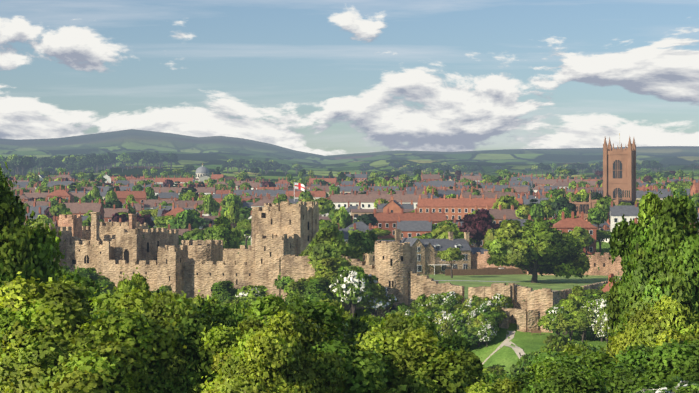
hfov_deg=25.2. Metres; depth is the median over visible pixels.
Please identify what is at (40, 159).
tree wood
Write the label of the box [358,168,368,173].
tree
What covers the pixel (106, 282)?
tree wood
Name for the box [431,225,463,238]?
town tree
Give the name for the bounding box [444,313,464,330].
shrub
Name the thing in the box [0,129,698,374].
terrain
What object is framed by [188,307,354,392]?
tree wood
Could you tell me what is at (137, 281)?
tree wood
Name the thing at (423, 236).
town tree
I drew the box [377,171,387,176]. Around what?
tree
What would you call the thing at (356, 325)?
tree wood
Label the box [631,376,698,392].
tree wood
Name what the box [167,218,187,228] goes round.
town tree
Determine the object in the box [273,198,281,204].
town tree
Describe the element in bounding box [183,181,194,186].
town tree
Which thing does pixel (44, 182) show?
town tree
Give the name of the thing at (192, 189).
town tree
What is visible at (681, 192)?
town tree
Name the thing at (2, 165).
tree wood
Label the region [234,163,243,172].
tree wood
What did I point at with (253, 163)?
tree wood
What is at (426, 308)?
shrub
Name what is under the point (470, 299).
shrub
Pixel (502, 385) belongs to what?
tree wood
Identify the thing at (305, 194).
town tree
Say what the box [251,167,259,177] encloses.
tree
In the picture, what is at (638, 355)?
tree wood
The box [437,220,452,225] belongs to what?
town tree
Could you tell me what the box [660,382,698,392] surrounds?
tree wood
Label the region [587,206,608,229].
town tree
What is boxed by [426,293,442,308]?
shrub
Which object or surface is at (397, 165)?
tree wood
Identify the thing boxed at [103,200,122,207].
town tree
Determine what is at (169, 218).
town tree
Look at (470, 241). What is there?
town tree
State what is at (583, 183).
town tree
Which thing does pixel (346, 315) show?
tree wood
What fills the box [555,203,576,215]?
town tree
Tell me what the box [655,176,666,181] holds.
town tree
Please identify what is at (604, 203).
town tree
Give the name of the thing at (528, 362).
tree wood
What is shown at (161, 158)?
tree wood
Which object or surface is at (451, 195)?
town tree
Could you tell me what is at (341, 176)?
town tree
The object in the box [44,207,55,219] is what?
town tree
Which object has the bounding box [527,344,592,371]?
tree wood
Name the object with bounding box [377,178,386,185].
town tree
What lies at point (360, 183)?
town tree
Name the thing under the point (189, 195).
town tree
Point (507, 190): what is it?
town tree
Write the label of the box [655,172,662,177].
town tree
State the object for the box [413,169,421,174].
town tree
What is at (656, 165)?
tree wood
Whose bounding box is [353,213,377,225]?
town tree
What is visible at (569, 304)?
tree
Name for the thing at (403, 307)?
shrub
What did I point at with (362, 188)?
town tree
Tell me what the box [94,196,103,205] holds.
town tree
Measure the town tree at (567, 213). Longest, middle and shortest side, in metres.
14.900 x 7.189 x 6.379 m
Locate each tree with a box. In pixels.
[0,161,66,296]
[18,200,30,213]
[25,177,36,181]
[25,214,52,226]
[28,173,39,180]
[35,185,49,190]
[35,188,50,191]
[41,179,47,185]
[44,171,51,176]
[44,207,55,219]
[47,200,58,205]
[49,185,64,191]
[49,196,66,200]
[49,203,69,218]
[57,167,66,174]
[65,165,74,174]
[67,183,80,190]
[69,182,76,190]
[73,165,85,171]
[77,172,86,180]
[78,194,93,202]
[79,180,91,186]
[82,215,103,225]
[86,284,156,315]
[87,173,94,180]
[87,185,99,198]
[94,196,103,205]
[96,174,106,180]
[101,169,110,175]
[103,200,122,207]
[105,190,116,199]
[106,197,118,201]
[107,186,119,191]
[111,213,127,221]
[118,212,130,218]
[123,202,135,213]
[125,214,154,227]
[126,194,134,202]
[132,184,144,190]
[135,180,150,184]
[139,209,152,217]
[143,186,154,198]
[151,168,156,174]
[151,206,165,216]
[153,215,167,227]
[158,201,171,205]
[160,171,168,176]
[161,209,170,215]
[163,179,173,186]
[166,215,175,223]
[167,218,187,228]
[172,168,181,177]
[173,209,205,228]
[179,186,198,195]
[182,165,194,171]
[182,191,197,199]
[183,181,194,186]
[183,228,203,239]
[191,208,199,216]
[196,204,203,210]
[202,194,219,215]
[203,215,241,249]
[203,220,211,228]
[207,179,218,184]
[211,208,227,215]
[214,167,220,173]
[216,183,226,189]
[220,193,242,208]
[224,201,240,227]
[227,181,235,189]
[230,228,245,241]
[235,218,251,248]
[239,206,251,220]
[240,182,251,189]
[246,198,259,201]
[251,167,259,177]
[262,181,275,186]
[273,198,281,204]
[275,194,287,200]
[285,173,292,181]
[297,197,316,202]
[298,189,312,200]
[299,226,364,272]
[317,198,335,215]
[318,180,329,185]
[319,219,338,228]
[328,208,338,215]
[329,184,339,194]
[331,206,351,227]
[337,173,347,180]
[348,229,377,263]
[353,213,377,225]
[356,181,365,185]
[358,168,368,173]
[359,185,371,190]
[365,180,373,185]
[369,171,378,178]
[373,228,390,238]
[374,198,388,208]
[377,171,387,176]
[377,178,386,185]
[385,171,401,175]
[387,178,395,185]
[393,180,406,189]
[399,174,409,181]
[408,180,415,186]
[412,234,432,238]
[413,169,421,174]
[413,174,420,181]
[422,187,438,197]
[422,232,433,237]
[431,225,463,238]
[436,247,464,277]
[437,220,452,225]
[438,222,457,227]
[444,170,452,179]
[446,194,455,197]
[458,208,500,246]
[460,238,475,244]
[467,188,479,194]
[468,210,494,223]
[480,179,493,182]
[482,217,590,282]
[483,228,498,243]
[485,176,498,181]
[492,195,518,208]
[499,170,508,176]
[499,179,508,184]
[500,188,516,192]
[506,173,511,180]
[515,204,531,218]
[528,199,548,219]
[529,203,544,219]
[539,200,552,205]
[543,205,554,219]
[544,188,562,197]
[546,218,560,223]
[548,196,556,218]
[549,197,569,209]
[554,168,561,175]
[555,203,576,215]
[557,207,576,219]
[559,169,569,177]
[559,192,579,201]
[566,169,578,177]
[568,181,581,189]
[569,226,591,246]
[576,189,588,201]
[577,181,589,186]
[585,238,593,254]
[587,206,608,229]
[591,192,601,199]
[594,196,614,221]
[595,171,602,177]
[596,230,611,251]
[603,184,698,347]
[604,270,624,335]
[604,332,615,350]
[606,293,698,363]
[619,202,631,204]
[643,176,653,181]
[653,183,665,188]
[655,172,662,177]
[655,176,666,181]
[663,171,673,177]
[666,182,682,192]
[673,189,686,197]
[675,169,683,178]
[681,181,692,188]
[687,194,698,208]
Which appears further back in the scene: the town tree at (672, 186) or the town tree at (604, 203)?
the town tree at (672, 186)
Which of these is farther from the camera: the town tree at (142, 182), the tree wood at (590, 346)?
the town tree at (142, 182)
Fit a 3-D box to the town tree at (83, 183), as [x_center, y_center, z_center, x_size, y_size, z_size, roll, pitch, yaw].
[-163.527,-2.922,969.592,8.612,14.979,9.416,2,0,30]
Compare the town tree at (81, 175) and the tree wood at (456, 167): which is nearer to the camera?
the town tree at (81, 175)
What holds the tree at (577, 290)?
on the terrain at (213, 152)
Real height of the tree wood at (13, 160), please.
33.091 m
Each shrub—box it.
[393,303,408,310]
[397,305,406,311]
[404,309,414,316]
[410,294,427,308]
[413,303,424,309]
[418,305,431,312]
[418,309,432,316]
[425,296,439,308]
[425,307,441,318]
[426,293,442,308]
[434,313,445,321]
[435,319,452,337]
[439,302,455,313]
[441,291,461,301]
[441,295,458,305]
[443,330,454,338]
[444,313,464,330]
[451,293,462,303]
[451,314,465,332]
[454,304,466,313]
[454,330,465,336]
[459,313,467,333]
[461,313,467,325]
[462,308,470,313]
[463,297,472,305]
[463,332,479,345]
[465,319,474,330]
[466,309,476,324]
[467,327,485,347]
[471,297,485,310]
[473,318,482,327]
[474,303,489,315]
[477,313,488,343]
[477,323,496,346]
[478,319,498,330]
[480,300,492,309]
[483,310,500,324]
[490,305,506,323]
[492,293,512,307]
[538,307,563,334]
[546,306,569,334]
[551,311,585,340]
[555,298,580,334]
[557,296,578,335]
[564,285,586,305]
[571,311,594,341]
[572,308,595,340]
[578,293,596,303]
[580,299,600,339]
[585,289,605,298]
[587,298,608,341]
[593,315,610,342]
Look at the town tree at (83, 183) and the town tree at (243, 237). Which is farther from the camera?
the town tree at (83, 183)
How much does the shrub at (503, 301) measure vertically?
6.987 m
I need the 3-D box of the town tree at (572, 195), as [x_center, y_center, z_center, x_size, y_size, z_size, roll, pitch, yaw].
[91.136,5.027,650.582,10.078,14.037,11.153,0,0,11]
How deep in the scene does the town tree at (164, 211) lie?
632.57 m
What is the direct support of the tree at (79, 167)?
on the terrain at (213, 152)
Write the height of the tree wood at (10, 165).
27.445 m
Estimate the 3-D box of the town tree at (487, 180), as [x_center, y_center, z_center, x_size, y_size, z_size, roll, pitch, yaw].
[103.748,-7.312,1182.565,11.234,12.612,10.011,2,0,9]
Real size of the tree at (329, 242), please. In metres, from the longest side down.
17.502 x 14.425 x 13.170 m
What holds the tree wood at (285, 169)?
on the terrain at (213, 152)
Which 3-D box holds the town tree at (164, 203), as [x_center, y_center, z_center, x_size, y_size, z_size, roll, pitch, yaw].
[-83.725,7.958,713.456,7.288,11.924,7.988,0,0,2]
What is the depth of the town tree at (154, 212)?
663.64 m
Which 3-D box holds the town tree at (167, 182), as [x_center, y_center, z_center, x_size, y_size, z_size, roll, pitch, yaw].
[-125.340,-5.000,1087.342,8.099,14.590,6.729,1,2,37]
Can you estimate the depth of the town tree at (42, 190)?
867.77 m
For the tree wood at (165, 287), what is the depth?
319.19 m
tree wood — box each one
[0,161,11,172]
[0,271,188,392]
[6,154,16,175]
[8,163,22,174]
[9,156,21,173]
[16,156,32,175]
[35,157,47,168]
[46,158,59,172]
[51,265,71,274]
[54,263,85,281]
[55,155,62,160]
[62,155,80,173]
[64,157,76,173]
[70,266,97,279]
[74,160,91,172]
[75,270,104,301]
[85,295,242,392]
[86,267,114,285]
[90,156,104,173]
[94,279,116,294]
[102,155,115,168]
[113,267,158,299]
[116,152,130,168]
[121,158,133,167]
[128,285,213,392]
[131,157,137,168]
[132,152,143,168]
[142,154,155,168]
[148,159,158,167]
[154,285,173,291]
[155,154,167,168]
[165,155,177,168]
[166,152,177,168]
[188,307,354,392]
[191,290,221,307]
[199,301,207,310]
[202,302,266,318]
[204,280,239,300]
[210,297,249,312]
[217,288,399,392]
[220,299,238,307]
[222,162,233,172]
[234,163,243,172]
[234,285,266,301]
[247,162,257,172]
[260,166,272,174]
[262,162,271,173]
[272,289,305,302]
[273,272,294,289]
[280,167,289,174]
[284,280,318,301]
[285,277,342,303]
[292,164,301,173]
[298,258,340,284]
[304,293,370,346]
[326,273,351,314]
[333,265,378,316]
[341,307,352,319]
[350,323,395,350]
[354,283,397,316]
[354,322,484,392]
[360,310,384,330]
[375,308,489,390]
[381,309,470,352]
[393,163,402,167]
[414,165,423,169]
[439,165,449,174]
[452,165,461,175]
[464,374,537,392]
[467,167,478,172]
[484,364,508,373]
[484,370,503,377]
[484,371,510,385]
[505,353,637,392]
[508,353,534,379]
[509,357,613,392]
[509,361,519,374]
[521,351,539,372]
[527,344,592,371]
[531,165,540,173]
[534,342,561,354]
[535,346,649,373]
[537,163,546,170]
[543,333,571,345]
[549,163,555,172]
[556,339,590,359]
[559,339,585,351]
[573,163,584,173]
[573,342,595,351]
[581,340,601,350]
[594,336,698,392]
[601,336,616,358]
[615,338,698,369]
[619,323,698,361]
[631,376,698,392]
[636,164,644,169]
[644,163,651,167]
[652,162,661,170]
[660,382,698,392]
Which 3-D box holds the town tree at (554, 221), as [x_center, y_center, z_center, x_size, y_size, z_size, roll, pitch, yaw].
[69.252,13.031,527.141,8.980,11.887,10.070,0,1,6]
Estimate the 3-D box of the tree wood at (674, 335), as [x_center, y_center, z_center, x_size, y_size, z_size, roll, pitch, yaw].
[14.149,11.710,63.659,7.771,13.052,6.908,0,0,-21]
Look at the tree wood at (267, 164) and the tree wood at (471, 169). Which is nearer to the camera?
the tree wood at (267, 164)
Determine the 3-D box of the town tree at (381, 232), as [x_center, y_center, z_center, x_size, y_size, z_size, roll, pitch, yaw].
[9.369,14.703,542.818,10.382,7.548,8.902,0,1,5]
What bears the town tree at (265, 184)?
on the terrain at (213, 152)
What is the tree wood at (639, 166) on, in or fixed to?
on the terrain at (213, 152)
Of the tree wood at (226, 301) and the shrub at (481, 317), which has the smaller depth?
the shrub at (481, 317)
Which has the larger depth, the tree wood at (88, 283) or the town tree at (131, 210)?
the town tree at (131, 210)
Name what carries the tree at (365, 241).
on the terrain at (213, 152)
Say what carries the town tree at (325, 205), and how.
on the terrain at (213, 152)
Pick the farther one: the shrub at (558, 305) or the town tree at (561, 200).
the town tree at (561, 200)
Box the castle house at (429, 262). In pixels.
[346,229,526,275]
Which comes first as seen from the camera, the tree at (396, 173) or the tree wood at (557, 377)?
the tree wood at (557, 377)
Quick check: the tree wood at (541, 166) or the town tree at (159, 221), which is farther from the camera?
the tree wood at (541, 166)
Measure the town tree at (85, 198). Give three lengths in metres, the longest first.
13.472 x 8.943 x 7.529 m
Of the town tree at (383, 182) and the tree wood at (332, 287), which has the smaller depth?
the tree wood at (332, 287)
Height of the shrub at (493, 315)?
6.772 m
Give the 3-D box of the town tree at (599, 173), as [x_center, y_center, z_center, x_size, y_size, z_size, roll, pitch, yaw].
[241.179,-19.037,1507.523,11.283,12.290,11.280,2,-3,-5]
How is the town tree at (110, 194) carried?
on the terrain at (213, 152)
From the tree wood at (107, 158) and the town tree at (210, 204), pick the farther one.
the tree wood at (107, 158)
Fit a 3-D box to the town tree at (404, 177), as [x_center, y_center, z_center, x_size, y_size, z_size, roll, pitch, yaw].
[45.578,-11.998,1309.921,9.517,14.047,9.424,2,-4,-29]
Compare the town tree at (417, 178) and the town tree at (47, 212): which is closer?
the town tree at (47, 212)
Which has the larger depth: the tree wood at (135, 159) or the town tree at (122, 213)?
the tree wood at (135, 159)
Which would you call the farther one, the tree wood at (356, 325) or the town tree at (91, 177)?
the town tree at (91, 177)
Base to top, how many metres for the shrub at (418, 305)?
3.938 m
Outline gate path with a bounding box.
[434,280,524,364]
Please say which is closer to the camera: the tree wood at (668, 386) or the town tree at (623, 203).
the tree wood at (668, 386)
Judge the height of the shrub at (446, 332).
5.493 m
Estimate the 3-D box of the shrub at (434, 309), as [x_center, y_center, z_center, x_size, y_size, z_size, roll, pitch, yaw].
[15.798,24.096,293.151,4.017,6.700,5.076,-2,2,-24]
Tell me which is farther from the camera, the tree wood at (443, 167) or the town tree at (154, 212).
the tree wood at (443, 167)
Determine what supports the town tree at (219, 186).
on the terrain at (213, 152)
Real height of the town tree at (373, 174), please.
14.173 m
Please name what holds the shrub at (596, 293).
on the terrain at (213, 152)
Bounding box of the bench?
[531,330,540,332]
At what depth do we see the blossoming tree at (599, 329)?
270.82 m
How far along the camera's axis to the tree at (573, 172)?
1758.30 m
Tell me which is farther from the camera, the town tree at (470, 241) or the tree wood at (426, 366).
the town tree at (470, 241)
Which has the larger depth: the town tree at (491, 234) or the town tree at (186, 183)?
the town tree at (186, 183)
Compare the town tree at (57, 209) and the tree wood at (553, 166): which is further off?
the tree wood at (553, 166)
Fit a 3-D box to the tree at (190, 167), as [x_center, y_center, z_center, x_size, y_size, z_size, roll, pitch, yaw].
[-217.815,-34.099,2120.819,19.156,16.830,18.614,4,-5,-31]
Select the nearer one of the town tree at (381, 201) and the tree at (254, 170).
the town tree at (381, 201)
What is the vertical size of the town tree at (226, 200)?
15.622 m
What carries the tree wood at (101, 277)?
on the terrain at (213, 152)
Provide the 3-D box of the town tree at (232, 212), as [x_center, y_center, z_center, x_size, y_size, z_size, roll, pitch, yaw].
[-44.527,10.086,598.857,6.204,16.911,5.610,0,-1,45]
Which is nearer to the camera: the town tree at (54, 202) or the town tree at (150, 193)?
the town tree at (54, 202)
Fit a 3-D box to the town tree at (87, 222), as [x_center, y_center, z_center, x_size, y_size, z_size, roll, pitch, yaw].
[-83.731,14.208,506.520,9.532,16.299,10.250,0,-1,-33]
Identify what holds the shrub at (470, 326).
on the terrain at (213, 152)
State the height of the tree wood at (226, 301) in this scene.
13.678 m
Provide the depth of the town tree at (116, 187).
891.85 m
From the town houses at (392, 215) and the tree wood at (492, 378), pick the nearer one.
the tree wood at (492, 378)
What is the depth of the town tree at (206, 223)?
504.45 m
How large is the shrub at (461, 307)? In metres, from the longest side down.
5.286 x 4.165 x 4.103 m
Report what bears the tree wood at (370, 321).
on the terrain at (213, 152)
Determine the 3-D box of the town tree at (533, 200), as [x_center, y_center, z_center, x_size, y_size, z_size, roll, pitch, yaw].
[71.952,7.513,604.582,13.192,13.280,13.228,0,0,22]
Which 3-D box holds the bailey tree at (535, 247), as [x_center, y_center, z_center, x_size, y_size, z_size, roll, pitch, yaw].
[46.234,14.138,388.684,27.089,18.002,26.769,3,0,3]
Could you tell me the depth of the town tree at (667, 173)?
1555.40 m
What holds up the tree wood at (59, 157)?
on the terrain at (213, 152)
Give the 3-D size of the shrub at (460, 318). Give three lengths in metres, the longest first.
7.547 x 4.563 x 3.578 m
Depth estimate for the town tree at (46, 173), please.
1607.40 m
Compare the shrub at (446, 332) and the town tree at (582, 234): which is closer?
the shrub at (446, 332)
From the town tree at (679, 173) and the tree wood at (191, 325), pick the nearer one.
the tree wood at (191, 325)
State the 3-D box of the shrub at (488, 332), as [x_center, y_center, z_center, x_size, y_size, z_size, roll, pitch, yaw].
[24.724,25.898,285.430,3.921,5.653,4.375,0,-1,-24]
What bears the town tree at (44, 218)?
on the terrain at (213, 152)
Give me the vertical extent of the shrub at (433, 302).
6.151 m
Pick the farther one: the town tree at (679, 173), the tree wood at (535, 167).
the tree wood at (535, 167)
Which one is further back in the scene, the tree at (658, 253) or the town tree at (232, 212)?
the town tree at (232, 212)
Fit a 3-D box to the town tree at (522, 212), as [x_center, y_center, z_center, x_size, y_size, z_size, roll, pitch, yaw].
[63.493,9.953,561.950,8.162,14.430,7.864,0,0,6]
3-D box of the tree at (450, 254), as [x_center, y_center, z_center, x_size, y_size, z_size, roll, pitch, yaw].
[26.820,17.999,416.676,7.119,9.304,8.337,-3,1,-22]
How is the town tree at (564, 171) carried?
on the terrain at (213, 152)
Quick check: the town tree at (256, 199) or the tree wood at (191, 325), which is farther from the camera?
the town tree at (256, 199)
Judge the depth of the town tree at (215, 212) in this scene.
641.92 m
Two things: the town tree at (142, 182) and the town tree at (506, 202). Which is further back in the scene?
the town tree at (142, 182)
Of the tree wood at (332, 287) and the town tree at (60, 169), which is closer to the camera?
the tree wood at (332, 287)
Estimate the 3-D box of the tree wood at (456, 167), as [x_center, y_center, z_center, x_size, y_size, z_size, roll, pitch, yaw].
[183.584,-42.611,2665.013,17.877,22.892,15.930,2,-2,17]
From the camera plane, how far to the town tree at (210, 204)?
672.48 m
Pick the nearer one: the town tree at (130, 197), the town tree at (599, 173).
the town tree at (130, 197)
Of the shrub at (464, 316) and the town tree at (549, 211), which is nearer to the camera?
the shrub at (464, 316)
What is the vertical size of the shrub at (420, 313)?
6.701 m
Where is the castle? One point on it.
(283, 233)
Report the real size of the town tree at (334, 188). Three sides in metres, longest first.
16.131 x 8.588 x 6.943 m
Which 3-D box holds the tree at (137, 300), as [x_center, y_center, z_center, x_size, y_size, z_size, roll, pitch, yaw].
[-7.946,10.056,58.293,9.707,13.765,8.301,0,0,18]
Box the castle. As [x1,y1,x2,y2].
[31,201,623,332]
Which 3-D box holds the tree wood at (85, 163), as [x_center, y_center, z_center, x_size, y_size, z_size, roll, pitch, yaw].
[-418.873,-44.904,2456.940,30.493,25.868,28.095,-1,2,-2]
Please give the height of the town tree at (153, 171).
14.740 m
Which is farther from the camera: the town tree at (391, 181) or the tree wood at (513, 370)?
the town tree at (391, 181)
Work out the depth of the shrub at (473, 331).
286.05 m
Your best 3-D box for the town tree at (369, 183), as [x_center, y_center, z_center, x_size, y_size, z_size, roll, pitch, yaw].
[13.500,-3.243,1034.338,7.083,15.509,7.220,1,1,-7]
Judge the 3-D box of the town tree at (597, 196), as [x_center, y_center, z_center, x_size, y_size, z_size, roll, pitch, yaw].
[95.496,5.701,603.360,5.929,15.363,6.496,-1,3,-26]
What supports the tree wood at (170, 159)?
on the terrain at (213, 152)
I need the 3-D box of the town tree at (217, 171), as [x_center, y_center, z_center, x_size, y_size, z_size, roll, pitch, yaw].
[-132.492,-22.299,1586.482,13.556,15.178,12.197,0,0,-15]
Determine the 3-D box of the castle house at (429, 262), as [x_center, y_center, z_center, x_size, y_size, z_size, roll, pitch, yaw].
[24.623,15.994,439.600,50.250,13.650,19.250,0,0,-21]
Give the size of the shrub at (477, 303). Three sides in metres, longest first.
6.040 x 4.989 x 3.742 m
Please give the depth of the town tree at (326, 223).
499.50 m
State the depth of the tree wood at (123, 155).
2714.37 m
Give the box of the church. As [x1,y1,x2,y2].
[564,133,671,219]
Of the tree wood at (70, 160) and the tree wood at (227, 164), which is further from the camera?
the tree wood at (227, 164)
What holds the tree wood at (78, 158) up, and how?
on the terrain at (213, 152)
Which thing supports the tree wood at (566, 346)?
on the terrain at (213, 152)
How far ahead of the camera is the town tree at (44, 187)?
938.55 m
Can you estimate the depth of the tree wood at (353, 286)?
293.52 m
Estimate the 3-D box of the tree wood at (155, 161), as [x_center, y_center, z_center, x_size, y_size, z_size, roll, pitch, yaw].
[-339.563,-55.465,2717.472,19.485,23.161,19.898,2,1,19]
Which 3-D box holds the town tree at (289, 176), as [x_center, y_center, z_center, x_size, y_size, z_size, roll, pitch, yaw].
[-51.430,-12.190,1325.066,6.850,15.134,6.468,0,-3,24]
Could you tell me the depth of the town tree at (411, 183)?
1107.10 m
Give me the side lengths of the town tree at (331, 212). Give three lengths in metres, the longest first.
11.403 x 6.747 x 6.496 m
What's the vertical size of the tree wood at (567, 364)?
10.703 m
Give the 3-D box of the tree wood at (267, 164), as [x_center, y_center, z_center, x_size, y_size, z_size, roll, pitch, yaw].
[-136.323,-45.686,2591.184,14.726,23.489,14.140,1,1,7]
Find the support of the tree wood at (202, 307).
on the terrain at (213, 152)
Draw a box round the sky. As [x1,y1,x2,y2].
[0,0,698,155]
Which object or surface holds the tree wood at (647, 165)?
on the terrain at (213, 152)
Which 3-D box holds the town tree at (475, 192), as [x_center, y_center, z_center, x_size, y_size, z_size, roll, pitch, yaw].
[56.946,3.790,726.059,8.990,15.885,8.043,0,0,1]
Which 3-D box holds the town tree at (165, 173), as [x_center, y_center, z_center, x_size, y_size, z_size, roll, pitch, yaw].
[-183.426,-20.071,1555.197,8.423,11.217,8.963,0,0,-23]
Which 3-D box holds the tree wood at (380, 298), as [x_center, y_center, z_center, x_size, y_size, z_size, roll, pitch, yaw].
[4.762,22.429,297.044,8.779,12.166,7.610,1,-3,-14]
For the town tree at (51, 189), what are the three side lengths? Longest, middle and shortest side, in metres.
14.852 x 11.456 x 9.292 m
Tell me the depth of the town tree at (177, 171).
1583.87 m
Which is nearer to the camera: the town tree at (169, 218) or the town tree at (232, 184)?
the town tree at (169, 218)
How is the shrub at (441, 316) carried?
on the terrain at (213, 152)
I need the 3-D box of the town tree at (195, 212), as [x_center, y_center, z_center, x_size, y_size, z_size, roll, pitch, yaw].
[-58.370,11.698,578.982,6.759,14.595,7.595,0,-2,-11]
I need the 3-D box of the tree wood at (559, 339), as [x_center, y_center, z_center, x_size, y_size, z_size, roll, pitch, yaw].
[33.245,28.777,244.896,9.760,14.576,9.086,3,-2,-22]
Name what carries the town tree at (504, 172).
on the terrain at (213, 152)
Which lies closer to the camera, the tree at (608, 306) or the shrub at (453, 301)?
the tree at (608, 306)
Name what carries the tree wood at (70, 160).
on the terrain at (213, 152)
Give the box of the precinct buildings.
[579,213,615,291]
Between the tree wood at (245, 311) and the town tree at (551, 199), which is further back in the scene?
the town tree at (551, 199)
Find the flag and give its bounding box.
[294,182,304,200]
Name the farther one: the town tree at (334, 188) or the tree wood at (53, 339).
the town tree at (334, 188)
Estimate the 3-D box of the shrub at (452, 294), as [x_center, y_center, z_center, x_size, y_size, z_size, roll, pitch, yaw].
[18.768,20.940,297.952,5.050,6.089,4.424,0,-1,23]
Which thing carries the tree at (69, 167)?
on the terrain at (213, 152)
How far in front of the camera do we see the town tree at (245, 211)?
624.05 m
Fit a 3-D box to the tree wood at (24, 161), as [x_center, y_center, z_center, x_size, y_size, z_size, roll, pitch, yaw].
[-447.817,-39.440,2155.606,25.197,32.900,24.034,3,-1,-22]
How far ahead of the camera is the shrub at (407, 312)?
292.14 m
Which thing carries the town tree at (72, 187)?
on the terrain at (213, 152)
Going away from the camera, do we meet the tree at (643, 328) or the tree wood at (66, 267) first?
the tree at (643, 328)
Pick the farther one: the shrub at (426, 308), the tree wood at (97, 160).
the tree wood at (97, 160)
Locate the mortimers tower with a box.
[375,241,416,317]
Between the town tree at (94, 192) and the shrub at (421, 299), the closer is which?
the shrub at (421, 299)
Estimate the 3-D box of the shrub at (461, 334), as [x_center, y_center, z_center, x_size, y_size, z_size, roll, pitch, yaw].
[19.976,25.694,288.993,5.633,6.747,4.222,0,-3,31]
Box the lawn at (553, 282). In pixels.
[429,274,620,299]
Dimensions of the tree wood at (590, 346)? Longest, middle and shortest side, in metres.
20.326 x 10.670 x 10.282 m
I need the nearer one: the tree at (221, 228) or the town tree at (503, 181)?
the tree at (221, 228)
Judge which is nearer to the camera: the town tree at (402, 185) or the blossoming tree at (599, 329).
the blossoming tree at (599, 329)
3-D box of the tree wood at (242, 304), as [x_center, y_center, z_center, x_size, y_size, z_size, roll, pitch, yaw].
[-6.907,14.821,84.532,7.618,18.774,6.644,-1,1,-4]
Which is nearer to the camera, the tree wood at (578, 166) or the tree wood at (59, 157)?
the tree wood at (59, 157)
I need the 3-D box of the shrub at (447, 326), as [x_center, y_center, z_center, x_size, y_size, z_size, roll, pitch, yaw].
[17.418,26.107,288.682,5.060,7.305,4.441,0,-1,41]
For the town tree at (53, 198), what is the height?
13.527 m
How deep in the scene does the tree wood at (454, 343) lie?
78.59 m
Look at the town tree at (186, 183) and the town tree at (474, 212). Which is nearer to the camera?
the town tree at (474, 212)
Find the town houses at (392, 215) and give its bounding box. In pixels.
[6,163,698,254]
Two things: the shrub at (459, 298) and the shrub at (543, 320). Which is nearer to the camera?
the shrub at (543, 320)
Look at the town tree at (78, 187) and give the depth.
943.34 m
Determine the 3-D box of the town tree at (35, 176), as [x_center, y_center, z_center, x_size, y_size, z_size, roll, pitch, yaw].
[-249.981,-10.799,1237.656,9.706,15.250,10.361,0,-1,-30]
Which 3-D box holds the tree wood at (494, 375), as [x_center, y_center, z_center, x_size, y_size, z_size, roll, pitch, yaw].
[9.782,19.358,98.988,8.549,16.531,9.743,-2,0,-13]
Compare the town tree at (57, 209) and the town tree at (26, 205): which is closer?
the town tree at (57, 209)
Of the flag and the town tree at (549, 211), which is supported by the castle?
the flag
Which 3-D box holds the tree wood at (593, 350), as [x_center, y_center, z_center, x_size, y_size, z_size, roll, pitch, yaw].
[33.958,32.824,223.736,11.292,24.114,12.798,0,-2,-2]
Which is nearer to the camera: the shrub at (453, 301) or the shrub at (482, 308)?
the shrub at (482, 308)
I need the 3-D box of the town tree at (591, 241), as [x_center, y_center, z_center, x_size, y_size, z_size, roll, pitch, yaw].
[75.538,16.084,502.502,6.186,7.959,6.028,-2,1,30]
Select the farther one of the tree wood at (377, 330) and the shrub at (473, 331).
the shrub at (473, 331)
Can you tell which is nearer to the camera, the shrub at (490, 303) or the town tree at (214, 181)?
the shrub at (490, 303)
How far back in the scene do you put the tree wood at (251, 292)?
310.33 m
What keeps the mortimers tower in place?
on the terrain at (213, 152)
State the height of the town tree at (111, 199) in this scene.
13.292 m
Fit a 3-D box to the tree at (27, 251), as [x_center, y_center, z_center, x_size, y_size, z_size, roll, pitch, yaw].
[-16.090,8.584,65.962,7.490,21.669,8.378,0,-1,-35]
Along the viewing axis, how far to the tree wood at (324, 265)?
302.90 m
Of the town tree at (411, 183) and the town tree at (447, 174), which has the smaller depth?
the town tree at (411, 183)
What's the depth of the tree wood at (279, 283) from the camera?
311.63 m
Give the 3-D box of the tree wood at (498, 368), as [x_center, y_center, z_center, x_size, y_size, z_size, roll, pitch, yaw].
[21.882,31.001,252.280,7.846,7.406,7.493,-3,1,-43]
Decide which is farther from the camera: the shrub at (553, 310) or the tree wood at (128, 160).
the tree wood at (128, 160)
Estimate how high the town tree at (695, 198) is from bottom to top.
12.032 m
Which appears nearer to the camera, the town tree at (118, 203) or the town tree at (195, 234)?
the town tree at (195, 234)
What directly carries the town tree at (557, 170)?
on the terrain at (213, 152)
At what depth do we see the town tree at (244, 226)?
528.03 m
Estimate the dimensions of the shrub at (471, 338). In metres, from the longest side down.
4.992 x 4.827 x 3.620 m
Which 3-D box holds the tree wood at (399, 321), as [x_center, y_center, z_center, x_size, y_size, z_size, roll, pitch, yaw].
[2.069,11.243,62.601,7.785,13.460,7.329,0,-1,43]
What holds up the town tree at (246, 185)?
on the terrain at (213, 152)
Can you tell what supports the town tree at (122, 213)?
on the terrain at (213, 152)
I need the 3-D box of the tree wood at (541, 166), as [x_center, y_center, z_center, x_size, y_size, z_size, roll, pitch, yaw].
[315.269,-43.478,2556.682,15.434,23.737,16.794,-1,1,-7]
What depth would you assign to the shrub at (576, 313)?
276.66 m
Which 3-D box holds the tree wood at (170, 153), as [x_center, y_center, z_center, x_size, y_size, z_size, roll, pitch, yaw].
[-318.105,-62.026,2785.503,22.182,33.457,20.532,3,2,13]
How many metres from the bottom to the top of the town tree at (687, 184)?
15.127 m
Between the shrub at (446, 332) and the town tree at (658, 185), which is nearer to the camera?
the shrub at (446, 332)
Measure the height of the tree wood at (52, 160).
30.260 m
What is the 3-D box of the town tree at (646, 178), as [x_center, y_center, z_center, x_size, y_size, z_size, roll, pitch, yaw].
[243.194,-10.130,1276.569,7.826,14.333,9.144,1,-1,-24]
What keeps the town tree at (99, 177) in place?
on the terrain at (213, 152)
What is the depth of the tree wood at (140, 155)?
2738.45 m
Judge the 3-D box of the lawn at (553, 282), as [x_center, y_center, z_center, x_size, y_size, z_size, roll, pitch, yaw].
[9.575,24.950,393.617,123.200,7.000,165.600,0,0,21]

